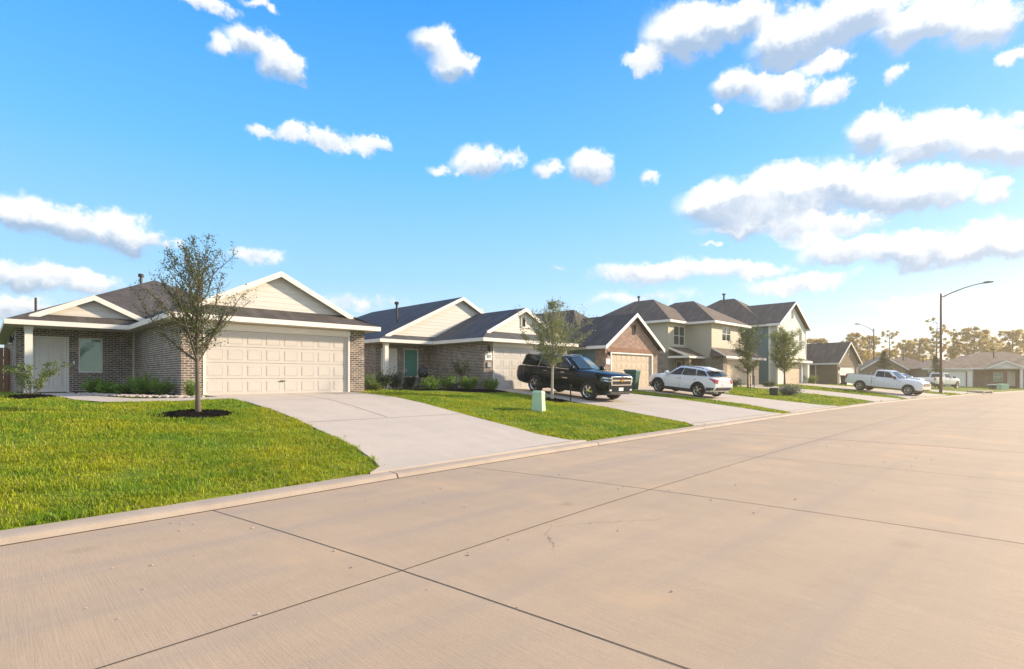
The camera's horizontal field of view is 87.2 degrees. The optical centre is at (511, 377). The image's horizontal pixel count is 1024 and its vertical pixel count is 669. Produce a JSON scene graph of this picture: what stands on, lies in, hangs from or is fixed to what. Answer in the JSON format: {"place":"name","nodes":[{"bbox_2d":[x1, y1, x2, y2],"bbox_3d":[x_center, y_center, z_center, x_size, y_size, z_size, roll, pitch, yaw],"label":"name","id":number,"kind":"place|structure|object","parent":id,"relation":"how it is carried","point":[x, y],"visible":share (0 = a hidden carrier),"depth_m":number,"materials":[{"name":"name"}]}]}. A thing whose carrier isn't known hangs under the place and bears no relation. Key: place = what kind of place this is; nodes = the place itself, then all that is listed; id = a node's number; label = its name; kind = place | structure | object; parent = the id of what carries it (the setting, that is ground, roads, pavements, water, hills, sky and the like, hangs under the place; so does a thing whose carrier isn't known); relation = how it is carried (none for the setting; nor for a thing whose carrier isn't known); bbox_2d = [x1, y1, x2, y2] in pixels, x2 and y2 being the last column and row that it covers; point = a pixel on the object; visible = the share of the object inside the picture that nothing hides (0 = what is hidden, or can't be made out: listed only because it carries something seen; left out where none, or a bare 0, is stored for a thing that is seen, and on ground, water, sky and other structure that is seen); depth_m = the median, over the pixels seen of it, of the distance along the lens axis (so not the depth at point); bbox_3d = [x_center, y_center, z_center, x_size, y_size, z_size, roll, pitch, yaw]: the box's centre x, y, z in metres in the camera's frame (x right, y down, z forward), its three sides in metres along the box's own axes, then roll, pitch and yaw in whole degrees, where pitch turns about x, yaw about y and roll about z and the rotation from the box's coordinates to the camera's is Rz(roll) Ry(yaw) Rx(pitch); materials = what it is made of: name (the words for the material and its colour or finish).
{"place":"outdoors","nodes":[
{"label":"outdoors","id":0,"kind":"place"},
{"bbox_2d":[37,393,234,401],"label":"path","id":1,"kind":"structure","parent":0,"point":[88,397],"depth_m":14.88,"materials":[{"name":"concrete"}]},
{"bbox_2d":[203,392,585,473],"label":"driveway","id":2,"kind":"structure","parent":0,"point":[402,439],"depth_m":13.12,"materials":[{"name":"concrete"}]},
{"bbox_2d":[252,394,824,450],"bbox_3d":[4.102,1.063,23.220,28.751,1.022,10.895,0,0,-45],"label":"driveway joint","id":3,"kind":"object","parent":2,"relation":"on","point":[525,447],"visible":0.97,"depth_m":15.14,"materials":[{"name":"grey concrete"}]},
{"bbox_2d":[0,391,1023,668],"bbox_3d":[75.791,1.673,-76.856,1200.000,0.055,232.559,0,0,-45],"label":"road","id":4,"kind":"structure","parent":0,"point":[788,569],"depth_m":4.74,"materials":[{"name":"concrete"}]},
{"bbox_2d":[0,394,977,545],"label":"gutter seam","id":5,"kind":"object","parent":4,"relation":"on","point":[332,489],"visible":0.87,"depth_m":7.72,"materials":[{"name":"grey concrete"}]},
{"bbox_2d":[62,432,947,618],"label":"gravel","id":6,"kind":"structure","parent":4,"relation":"on","point":[424,501],"depth_m":6.18,"materials":[{"name":"stone"}]},
{"bbox_2d":[0,390,1023,544],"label":"kerb","id":7,"kind":"structure","parent":4,"relation":"on","point":[21,534],"depth_m":7.78,"materials":[{"name":"concrete"}]},
{"bbox_2d":[967,390,992,393],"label":"storm drain","id":8,"kind":"object","parent":7,"relation":"on","point":[982,391],"visible":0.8,"depth_m":56.33,"materials":[{"name":"concrete"}]},
{"bbox_2d":[95,398,1023,668],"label":"road joint","id":9,"kind":"object","parent":4,"relation":"on","point":[521,530],"visible":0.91,"depth_m":4.58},
{"bbox_2d":[0,382,1023,530],"bbox_3d":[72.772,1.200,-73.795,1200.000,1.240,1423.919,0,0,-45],"label":"ground","id":10,"kind":"structure","parent":0,"point":[125,473],"depth_m":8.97,"materials":[{"name":"green plant"}]},
{"bbox_2d":[0,347,9,390],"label":"wooden fence","id":11,"kind":"object","parent":10,"relation":"on","point":[6,358],"visible":0.62,"depth_m":22.71,"materials":[{"name":"brown wood"}]},
{"bbox_2d":[1,393,58,398],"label":"mulch","id":12,"kind":"object","parent":10,"relation":"on","point":[29,396],"visible":0.76,"depth_m":14.79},
{"bbox_2d":[0,359,73,394],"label":"crepe myrtle","id":13,"kind":"object","parent":10,"relation":"on","point":[42,376],"visible":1,"depth_m":15.11,"materials":[{"name":"green plant"}]},
{"bbox_2d":[78,375,103,392],"bbox_3d":[-14.461,0.316,18.524,0.869,0.838,0.802,0,0,11],"label":"shrub","id":14,"kind":"object","parent":10,"relation":"on","point":[89,386],"visible":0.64,"depth_m":18.44,"materials":[{"name":"green plant"}]},
{"bbox_2d":[95,379,117,392],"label":"shrub","id":15,"kind":"object","parent":10,"relation":"on","point":[104,387],"visible":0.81,"depth_m":18.04,"materials":[{"name":"green plant"}]},
{"bbox_2d":[109,382,133,393],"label":"shrub","id":16,"kind":"object","parent":10,"relation":"on","point":[121,388],"visible":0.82,"depth_m":17.75,"materials":[{"name":"green plant"}]},
{"bbox_2d":[71,391,191,397],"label":"mulch","id":17,"kind":"object","parent":10,"relation":"on","point":[133,393],"visible":0.37,"depth_m":17.91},
{"bbox_2d":[71,392,204,397],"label":"river stones","id":18,"kind":"object","parent":10,"relation":"on","point":[135,395],"visible":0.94,"depth_m":15.90,"materials":[{"name":"grey stone"}]},
{"bbox_2d":[123,372,160,393],"bbox_3d":[-12.131,0.264,17.756,1.078,0.999,1.124,0,0,-45],"label":"shrub","id":19,"kind":"object","parent":10,"relation":"on","point":[140,386],"visible":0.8,"depth_m":17.62,"materials":[{"name":"green plant"}]},
{"bbox_2d":[145,372,176,393],"bbox_3d":[-11.082,0.282,17.035,0.926,0.952,0.918,0,0,-45],"label":"shrub","id":20,"kind":"object","parent":10,"relation":"on","point":[163,388],"visible":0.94,"depth_m":16.92,"materials":[{"name":"green plant"}]},
{"bbox_2d":[0,271,380,395],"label":"brick house","id":21,"kind":"structure","parent":10,"relation":"on","point":[284,333],"depth_m":19.70,"materials":[{"name":"brick"}]},
{"bbox_2d":[33,336,68,391],"bbox_3d":[-17.393,-0.495,20.265,1.070,2.120,0.096,0,0,-45],"label":"front door","id":22,"kind":"structure","parent":21,"relation":"in","point":[45,348],"depth_m":20.30,"materials":[{"name":"paint"}]},
{"bbox_2d":[78,337,101,372],"bbox_3d":[-16.578,-0.875,21.133,0.750,1.360,0.165,0,0,-45],"label":"window","id":23,"kind":"structure","parent":21,"relation":"in","point":[89,349],"depth_m":21.08,"materials":[{"name":"green glass"}]},
{"bbox_2d":[205,329,346,394],"bbox_3d":[-8.146,-0.499,19.056,4.956,2.128,0.105,0,0,-45],"label":"garage door","id":24,"kind":"structure","parent":21,"relation":"in","point":[251,362],"depth_m":18.85,"materials":[{"name":"metal"}]},
{"bbox_2d":[180,378,201,395],"bbox_3d":[-9.923,0.294,16.592,0.623,0.682,0.603,0,0,-8],"label":"shrub","id":25,"kind":"object","parent":10,"relation":"on","point":[190,387],"visible":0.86,"depth_m":16.52,"materials":[{"name":"green plant"}]},
{"bbox_2d":[129,233,257,411],"bbox_3d":[-7.438,-1.140,12.213,2.134,4.250,2.671,0,0,12],"label":"oak tree","id":26,"kind":"object","parent":10,"relation":"on","point":[195,321],"visible":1,"depth_m":12.19,"materials":[{"name":"green plant"}]},
{"bbox_2d":[152,408,237,419],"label":"mulch","id":27,"kind":"object","parent":10,"relation":"on","point":[203,413],"visible":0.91,"depth_m":12.11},
{"bbox_2d":[364,373,377,390],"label":"shrub","id":28,"kind":"object","parent":10,"relation":"on","point":[366,381],"visible":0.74,"depth_m":23.54,"materials":[{"name":"green plant"}]},
{"bbox_2d":[368,381,382,390],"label":"shrub","id":29,"kind":"object","parent":10,"relation":"on","point":[375,386],"visible":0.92,"depth_m":23.31,"materials":[{"name":"green plant"}]},
{"bbox_2d":[376,367,393,388],"bbox_3d":[-5.760,0.067,24.319,0.847,1.103,1.043,0,0,-16],"label":"shrub","id":30,"kind":"object","parent":10,"relation":"on","point":[385,380],"visible":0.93,"depth_m":24.11,"materials":[{"name":"green plant"}]},
{"bbox_2d":[387,371,404,388],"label":"shrub","id":31,"kind":"object","parent":10,"relation":"on","point":[395,383],"visible":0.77,"depth_m":25.55,"materials":[{"name":"green plant"}]},
{"bbox_2d":[402,369,408,388],"bbox_3d":[-5.322,0.078,26.645,0.321,1.004,0.438,0,0,-45],"label":"flower pot","id":32,"kind":"object","parent":10,"relation":"on","point":[405,385],"visible":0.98,"depth_m":26.51,"materials":[{"name":"black plastic"}]},
{"bbox_2d":[404,374,415,388],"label":"shrub","id":33,"kind":"object","parent":10,"relation":"on","point":[410,381],"visible":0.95,"depth_m":26.89,"materials":[{"name":"green plant"}]},
{"bbox_2d":[419,375,441,389],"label":"shrub","id":34,"kind":"object","parent":10,"relation":"on","point":[430,383],"visible":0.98,"depth_m":24.98,"materials":[{"name":"green plant"}]},
{"bbox_2d":[387,388,506,392],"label":"mulch","id":35,"kind":"object","parent":10,"relation":"on","point":[478,390],"visible":0.65,"depth_m":24.91,"materials":[{"name":"brown soil"}]},
{"bbox_2d":[452,381,457,389],"bbox_3d":[-2.699,0.361,25.233,0.383,0.438,0.386,0,0,-45],"label":"flower pot","id":36,"kind":"object","parent":35,"relation":"on","point":[455,386],"visible":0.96,"depth_m":25.09,"materials":[{"name":"black plastic"}]},
{"bbox_2d":[439,373,460,388],"bbox_3d":[-2.928,0.195,25.522,1.144,0.841,1.204,0,0,-45],"label":"shrub","id":37,"kind":"object","parent":10,"relation":"on","point":[448,382],"visible":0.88,"depth_m":25.33,"materials":[{"name":"green plant"}]},
{"bbox_2d":[450,356,471,388],"bbox_3d":[-2.458,-0.175,25.864,1.044,1.711,1.185,0,0,-45],"label":"rose bush","id":38,"kind":"object","parent":10,"relation":"on","point":[459,371],"visible":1,"depth_m":25.76,"materials":[{"name":"green plant"}]},
{"bbox_2d":[3,349,930,379],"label":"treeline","id":39,"kind":"object","parent":10,"relation":"on","point":[857,352],"depth_m":147.32,"materials":[{"name":"green plant"}]},
{"bbox_2d":[356,297,578,388],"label":"brick house","id":40,"kind":"structure","parent":10,"relation":"on","point":[437,337],"depth_m":28.14,"materials":[{"name":"brick"}]},
{"bbox_2d":[381,348,396,388],"bbox_3d":[-6.366,-0.460,27.769,0.970,2.100,0.096,0,0,-45],"label":"front door","id":41,"kind":"structure","parent":40,"relation":"in","point":[392,352],"depth_m":27.89,"materials":[{"name":"paint"}]},
{"bbox_2d":[404,348,417,376],"bbox_3d":[-5.437,-0.785,28.749,0.930,1.510,0.165,0,0,-45],"label":"window","id":42,"kind":"structure","parent":40,"relation":"in","point":[410,355],"depth_m":28.76,"materials":[{"name":"green glass"}]},
{"bbox_2d":[417,365,428,388],"bbox_3d":[-4.542,-0.018,27.614,0.629,1.204,0.590,0,0,-45],"label":"kettle grill","id":43,"kind":"object","parent":40,"relation":"on","point":[422,370],"visible":0.89,"depth_m":27.40,"materials":[{"name":"black metal"}]},
{"bbox_2d":[494,347,557,388],"bbox_3d":[0.808,-0.474,28.447,4.956,2.128,0.105,0,0,-45],"label":"garage door","id":44,"kind":"structure","parent":40,"relation":"in","point":[507,360],"depth_m":27.46,"materials":[{"name":"metal"}]},
{"bbox_2d":[458,375,480,389],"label":"shrub","id":45,"kind":"object","parent":10,"relation":"on","point":[470,384],"visible":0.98,"depth_m":25.45,"materials":[{"name":"green plant"}]},
{"bbox_2d":[481,376,499,389],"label":"shrub","id":46,"kind":"object","parent":10,"relation":"on","point":[489,385],"visible":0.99,"depth_m":25.68,"materials":[{"name":"green plant"}]},
{"bbox_2d":[532,391,545,411],"bbox_3d":[0.908,0.849,18.246,0.387,0.810,0.458,0,0,20],"label":"utility pedestal","id":47,"kind":"object","parent":10,"relation":"on","point":[538,400],"visible":0.88,"depth_m":18.06,"materials":[{"name":"green metal"}]},
{"bbox_2d":[515,299,597,398],"bbox_3d":[1.706,-1.148,22.493,2.951,4.501,3.647,0,0,-45],"label":"elm tree","id":48,"kind":"object","parent":10,"relation":"on","point":[550,328],"visible":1,"depth_m":22.40,"materials":[{"name":"green plant"}]},
{"bbox_2d":[545,398,567,402],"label":"mulch","id":49,"kind":"object","parent":10,"relation":"on","point":[555,400],"visible":0.62,"depth_m":22.27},
{"bbox_2d":[534,310,664,386],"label":"brick house","id":50,"kind":"structure","parent":10,"relation":"on","point":[619,343],"depth_m":34.60,"materials":[{"name":"brown brick"}]},
{"bbox_2d":[612,354,649,385],"bbox_3d":[7.690,-0.458,34.714,4.660,2.055,0.105,0,0,-45],"label":"garage door","id":51,"kind":"structure","parent":50,"relation":"in","point":[620,362],"depth_m":35.05,"materials":[{"name":"metal"}]},
{"bbox_2d":[623,369,640,389],"bbox_3d":[7.050,0.126,31.616,0.832,1.217,0.691,0,0,35],"label":"wheelie bin","id":52,"kind":"object","parent":10,"relation":"on","point":[635,374],"visible":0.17,"depth_m":31.31,"materials":[{"name":"plastic"}]},
{"bbox_2d":[603,296,765,384],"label":"two storey house","id":53,"kind":"structure","parent":10,"relation":"on","point":[691,333],"depth_m":46.25,"materials":[{"name":"beige paint"}]},
{"bbox_2d":[676,361,681,367],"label":"front door","id":54,"kind":"structure","parent":53,"relation":"in","point":[679,363],"depth_m":46.00,"materials":[{"name":"brown metal"}]},
{"bbox_2d":[674,326,684,345],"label":"window","id":55,"kind":"structure","parent":53,"relation":"in","point":[679,332],"depth_m":46.12,"materials":[{"name":"grey glass"}]},
{"bbox_2d":[722,326,729,341],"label":"window","id":56,"kind":"structure","parent":53,"relation":"in","point":[725,330],"depth_m":47.47,"materials":[{"name":"grey glass"}]},
{"bbox_2d":[727,360,752,384],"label":"garage door","id":57,"kind":"structure","parent":53,"relation":"in","point":[732,373],"depth_m":46.96,"materials":[{"name":"metal"}]},
{"bbox_2d":[733,377,743,386],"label":"shrub","id":58,"kind":"object","parent":10,"relation":"on","point":[735,382],"visible":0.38,"depth_m":42.68,"materials":[{"name":"green plant"}]},
{"bbox_2d":[726,325,764,388],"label":"elm tree","id":59,"kind":"object","parent":10,"relation":"on","point":[747,352],"visible":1,"depth_m":40.99,"materials":[{"name":"green plant"}]},
{"bbox_2d":[706,293,812,383],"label":"two storey house","id":60,"kind":"structure","parent":10,"relation":"on","point":[787,316],"depth_m":55.35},
{"bbox_2d":[785,363,799,383],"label":"garage door","id":61,"kind":"structure","parent":60,"relation":"in","point":[792,376],"depth_m":56.07,"materials":[{"name":"metal"}]},
{"bbox_2d":[799,332,801,350],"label":"window","id":62,"kind":"structure","parent":60,"relation":"in","point":[800,338],"depth_m":57.43,"materials":[{"name":"white glass"}]},
{"bbox_2d":[761,381,774,386],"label":"shrub","id":63,"kind":"object","parent":10,"relation":"on","point":[767,384],"visible":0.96,"depth_m":45.89,"materials":[{"name":"green plant"}]},
{"bbox_2d":[769,388,777,396],"bbox_3d":[16.926,0.972,34.791,0.480,0.620,0.620,0,0,25],"label":"utility box","id":64,"kind":"object","parent":10,"relation":"on","point":[773,391],"visible":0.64,"depth_m":34.51,"materials":[{"name":"black plastic"}]},
{"bbox_2d":[764,326,806,384],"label":"elm tree","id":65,"kind":"object","parent":10,"relation":"on","point":[782,349],"visible":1,"depth_m":48.92,"materials":[{"name":"green plant"}]},
{"bbox_2d":[776,382,806,394],"bbox_3d":[18.818,0.911,36.444,2.147,1.186,1.911,0,0,-45],"label":"shrub","id":66,"kind":"object","parent":10,"relation":"on","point":[790,389],"visible":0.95,"depth_m":36.14,"materials":[{"name":"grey plant"}]},
{"bbox_2d":[804,374,821,383],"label":"shrub","id":67,"kind":"object","parent":10,"relation":"on","point":[812,379],"visible":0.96,"depth_m":57.63,"materials":[{"name":"green plant"}]},
{"bbox_2d":[806,338,828,343],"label":"broadleaf tree","id":68,"kind":"object","parent":10,"relation":"on","point":[813,341],"visible":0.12,"depth_m":104.00,"materials":[{"name":"beige plant"}]},
{"bbox_2d":[806,342,862,384],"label":"brick house","id":69,"kind":"structure","parent":10,"relation":"on","point":[831,363],"depth_m":62.63,"materials":[{"name":"brick"}]},
{"bbox_2d":[840,367,854,384],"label":"garage door","id":70,"kind":"structure","parent":69,"relation":"in","point":[843,370],"depth_m":62.58,"materials":[{"name":"metal"}]},
{"bbox_2d":[840,375,846,384],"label":"wheelie bin","id":71,"kind":"object","parent":10,"relation":"on","point":[842,377],"visible":0.87,"depth_m":58.31,"materials":[{"name":"plastic"}]},
{"bbox_2d":[841,331,872,362],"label":"broadleaf tree","id":72,"kind":"object","parent":10,"relation":"on","point":[849,338],"visible":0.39,"depth_m":117.00,"materials":[{"name":"beige plant"}]},
{"bbox_2d":[855,323,874,359],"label":"street lamp","id":73,"kind":"object","parent":10,"relation":"on","point":[873,340],"visible":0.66,"depth_m":87.95,"materials":[{"name":"grey metal"}]},
{"bbox_2d":[858,335,882,360],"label":"broadleaf tree","id":74,"kind":"object","parent":10,"relation":"on","point":[876,339],"visible":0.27,"depth_m":124.51,"materials":[{"name":"beige plant"}]},
{"bbox_2d":[869,350,896,372],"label":"evergreen tree","id":75,"kind":"object","parent":10,"relation":"on","point":[884,359],"visible":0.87,"depth_m":67.86,"materials":[{"name":"green plant"}]},
{"bbox_2d":[880,330,899,357],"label":"pine tree","id":76,"kind":"object","parent":10,"relation":"on","point":[891,352],"visible":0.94,"depth_m":119.83,"materials":[{"name":"beige plant"}]},
{"bbox_2d":[858,354,942,374],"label":"brick house","id":77,"kind":"structure","parent":10,"relation":"on","point":[902,364],"depth_m":85.67,"materials":[{"name":"brown brick"}]},
{"bbox_2d":[891,339,918,359],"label":"broadleaf tree","id":78,"kind":"object","parent":10,"relation":"on","point":[899,345],"visible":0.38,"depth_m":131.34,"materials":[{"name":"beige plant"}]},
{"bbox_2d":[901,373,925,380],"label":"parked car","id":79,"kind":"object","parent":10,"relation":"on","point":[910,377],"visible":0.08,"depth_m":64.55,"materials":[{"name":"white paint"}]},
{"bbox_2d":[903,337,937,360],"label":"broadleaf tree","id":80,"kind":"object","parent":10,"relation":"on","point":[920,350],"visible":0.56,"depth_m":127.55,"materials":[{"name":"beige plant"}]},
{"bbox_2d":[924,355,943,387],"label":"evergreen tree","id":81,"kind":"object","parent":10,"relation":"on","point":[935,361],"visible":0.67,"depth_m":69.86,"materials":[{"name":"green plant"}]},
{"bbox_2d":[923,316,948,358],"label":"pine tree","id":82,"kind":"object","parent":10,"relation":"on","point":[936,336],"visible":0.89,"depth_m":118.02,"materials":[{"name":"beige plant"}]},
{"bbox_2d":[918,373,959,387],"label":"pickup truck","id":83,"kind":"object","parent":10,"relation":"on","point":[947,379],"visible":0.66,"depth_m":65.61,"materials":[{"name":"white paint"}]},
{"bbox_2d":[942,328,961,358],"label":"pine tree","id":84,"kind":"object","parent":10,"relation":"on","point":[952,341],"visible":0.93,"depth_m":114.73,"materials":[{"name":"beige plant"}]},
{"bbox_2d":[945,343,969,360],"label":"broadleaf tree","id":85,"kind":"object","parent":10,"relation":"on","point":[955,345],"visible":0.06,"depth_m":123.84,"materials":[{"name":"brown plant"}]},
{"bbox_2d":[938,281,992,392],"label":"street lamp","id":86,"kind":"object","parent":10,"relation":"on","point":[940,368],"visible":0.93,"depth_m":50.94,"materials":[{"name":"brown metal"}]},
{"bbox_2d":[909,349,1023,387],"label":"brick house","id":87,"kind":"structure","parent":10,"relation":"on","point":[980,369],"depth_m":77.96,"materials":[{"name":"brick"}]},
{"bbox_2d":[929,371,965,385],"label":"garage door","id":88,"kind":"structure","parent":87,"relation":"in","point":[961,375],"depth_m":77.50,"materials":[{"name":"metal"}]},
{"bbox_2d":[993,372,1002,380],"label":"window","id":89,"kind":"structure","parent":87,"relation":"in","point":[997,376],"depth_m":77.62,"materials":[{"name":"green glass"}]},
{"bbox_2d":[1007,372,1014,385],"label":"front door","id":90,"kind":"structure","parent":87,"relation":"in","point":[1010,375],"depth_m":77.09,"materials":[{"name":"paint"}]},
{"bbox_2d":[943,326,1001,358],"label":"broadleaf tree","id":91,"kind":"object","parent":10,"relation":"on","point":[967,336],"visible":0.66,"depth_m":111.44,"materials":[{"name":"beige plant"}]},
{"bbox_2d":[987,384,995,388],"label":"utility box","id":92,"kind":"object","parent":10,"relation":"on","point":[992,386],"visible":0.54,"depth_m":69.78,"materials":[{"name":"metal"}]},
{"bbox_2d":[979,336,1007,350],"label":"broadleaf tree","id":93,"kind":"object","parent":10,"relation":"on","point":[994,339],"visible":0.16,"depth_m":122.89,"materials":[{"name":"beige plant"}]},
{"bbox_2d":[996,384,1008,389],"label":"utility box","id":94,"kind":"object","parent":10,"relation":"on","point":[1002,386],"visible":0.82,"depth_m":68.63,"materials":[{"name":"green metal"}]},
{"bbox_2d":[986,328,1023,354],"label":"broadleaf tree","id":95,"kind":"object","parent":10,"relation":"on","point":[1018,333],"visible":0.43,"depth_m":113.55,"materials":[{"name":"beige plant"}]},
{"bbox_2d":[0,0,1023,377],"label":"sky","id":96,"kind":"structure","parent":0,"point":[851,162],"materials":[{"name":"blue"}]},
{"bbox_2d":[496,388,780,425],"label":"driveway","id":97,"kind":"structure","parent":0,"point":[691,412],"depth_m":23.17,"materials":[{"name":"concrete"}]},
{"bbox_2d":[517,352,632,399],"bbox_3d":[2.850,-0.122,25.496,2.460,1.931,5.757,0,5,-43],"label":"suv","id":98,"kind":"object","parent":97,"relation":"on","point":[587,378],"visible":0.94,"depth_m":24.50,"materials":[{"name":"black paint"}]},
{"bbox_2d":[633,387,836,411],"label":"driveway","id":99,"kind":"structure","parent":0,"point":[788,406],"depth_m":29.41,"materials":[{"name":"concrete"}]},
{"bbox_2d":[649,365,732,396],"bbox_3d":[10.128,0.118,30.878,2.260,1.669,4.660,0,5,-35],"label":"compact suv","id":100,"kind":"object","parent":99,"relation":"on","point":[698,381],"visible":1,"depth_m":29.66,"materials":[{"name":"white paint"}]},
{"bbox_2d":[738,384,898,401],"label":"driveway","id":101,"kind":"structure","parent":0,"point":[862,397],"depth_m":40.40,"materials":[{"name":"concrete"}]},
{"bbox_2d":[796,383,945,398],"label":"driveway","id":102,"kind":"structure","parent":0,"point":[894,393],"depth_m":48.41,"materials":[{"name":"concrete"}]},
{"bbox_2d":[845,370,930,394],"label":"pickup truck","id":103,"kind":"object","parent":102,"relation":"on","point":[891,379],"visible":1,"depth_m":45.94,"materials":[{"name":"white paint"}]},
{"bbox_2d":[930,390,972,393],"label":"driveway","id":104,"kind":"structure","parent":0,"point":[957,392],"depth_m":55.23,"materials":[{"name":"concrete"}]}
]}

